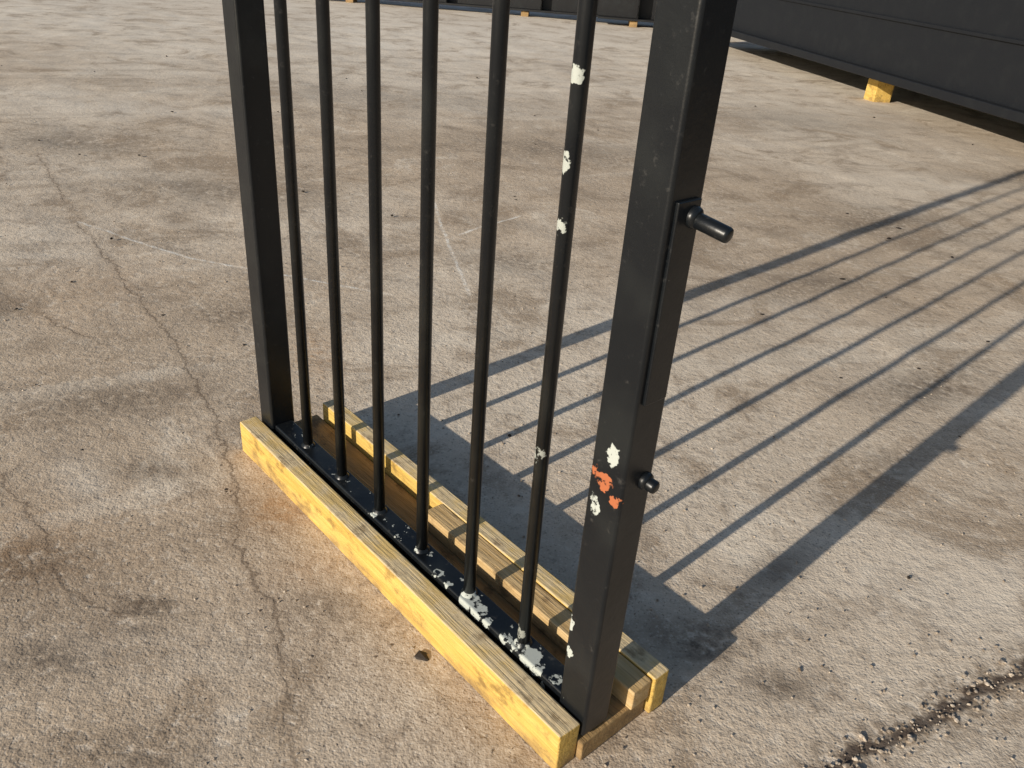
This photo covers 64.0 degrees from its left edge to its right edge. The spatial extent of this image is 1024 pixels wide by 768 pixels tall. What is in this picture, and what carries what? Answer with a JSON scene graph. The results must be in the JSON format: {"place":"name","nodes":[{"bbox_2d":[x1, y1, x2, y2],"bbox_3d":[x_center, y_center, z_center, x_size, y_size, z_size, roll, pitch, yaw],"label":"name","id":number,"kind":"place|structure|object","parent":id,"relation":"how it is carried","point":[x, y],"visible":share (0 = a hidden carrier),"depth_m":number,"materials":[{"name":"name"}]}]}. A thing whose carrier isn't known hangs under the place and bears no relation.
{"place":"outdoors","nodes":[
{"label":"outdoors","id":0,"kind":"place"},
{"bbox_2d":[0,0,1023,767],"bbox_3d":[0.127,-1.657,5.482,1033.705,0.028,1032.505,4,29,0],"label":"ground","id":1,"kind":"structure","parent":0,"point":[818,170],"depth_m":2.42,"materials":[{"name":"concrete"}]},
{"bbox_2d":[240,400,668,767],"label":"timber skid","id":2,"kind":"object","parent":1,"relation":"on","point":[537,718],"visible":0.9,"depth_m":1.61,"materials":[{"name":"yellow wood"}]},
{"bbox_2d":[222,0,737,735],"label":"metal gate","id":3,"kind":"structure","parent":2,"relation":"on","point":[682,92],"depth_m":1.26,"materials":[{"name":"black metal"}]},
{"bbox_2d":[1,55,989,660],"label":"small pebbles","id":4,"kind":"object","parent":1,"relation":"on","point":[419,655],"visible":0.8,"depth_m":2.22,"materials":[{"name":"grey"}]},
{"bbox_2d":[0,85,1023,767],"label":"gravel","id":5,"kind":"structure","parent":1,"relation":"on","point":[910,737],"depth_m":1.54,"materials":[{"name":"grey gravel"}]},
{"bbox_2d":[521,11,528,16],"bbox_3d":[0.211,-5.906,13.068,0.120,0.098,0.290,5,29,2],"label":"support block","id":6,"kind":"object","parent":1,"relation":"on","point":[525,13],"depth_m":12.94,"materials":[{"name":"yellow wood"}]},
{"bbox_2d":[391,0,597,16],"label":"flange","id":7,"kind":"object","parent":6,"relation":"on","point":[511,8],"visible":0.24,"depth_m":12.90,"materials":[{"name":"paint"}]},
{"bbox_2d":[439,0,598,13],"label":"web","id":8,"kind":"object","parent":7,"relation":"on","point":[564,5],"visible":0.25,"depth_m":12.98,"materials":[{"name":"paint"}]},
{"bbox_2d":[628,21,637,27],"bbox_3d":[1.900,-5.673,12.883,0.120,0.098,0.440,6,29,3],"label":"support block","id":9,"kind":"object","parent":1,"relation":"on","point":[632,23],"depth_m":12.69,"materials":[{"name":"yellow wood"}]},
{"bbox_2d":[598,15,653,22],"bbox_3d":[5.322,-5.376,12.685,8.000,0.030,0.500,6,29,3],"label":"flange","id":10,"kind":"object","parent":9,"relation":"on","point":[625,18],"visible":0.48,"depth_m":12.64,"materials":[{"name":"paint"}]},
{"bbox_2d":[598,0,656,18],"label":"web","id":11,"kind":"object","parent":10,"relation":"on","point":[623,8],"visible":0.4,"depth_m":12.77,"materials":[{"name":"paint"}]},
{"bbox_2d":[636,0,640,18],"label":"stiffener","id":12,"kind":"object","parent":10,"relation":"on","point":[638,9],"visible":0.8,"depth_m":12.58,"materials":[{"name":"paint"}]},
{"bbox_2d":[863,78,893,102],"bbox_3d":[3.489,-2.803,7.769,0.184,0.250,0.176,-2,30,-12],"label":"timber block","id":13,"kind":"object","parent":1,"relation":"on","point":[877,91],"depth_m":7.72,"materials":[{"name":"yellow wood"}]},
{"bbox_2d":[731,0,1023,124],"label":"steel container","id":14,"kind":"object","parent":13,"relation":"on","point":[967,53],"visible":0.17,"depth_m":6.89,"materials":[{"name":"black metal"}]}
]}

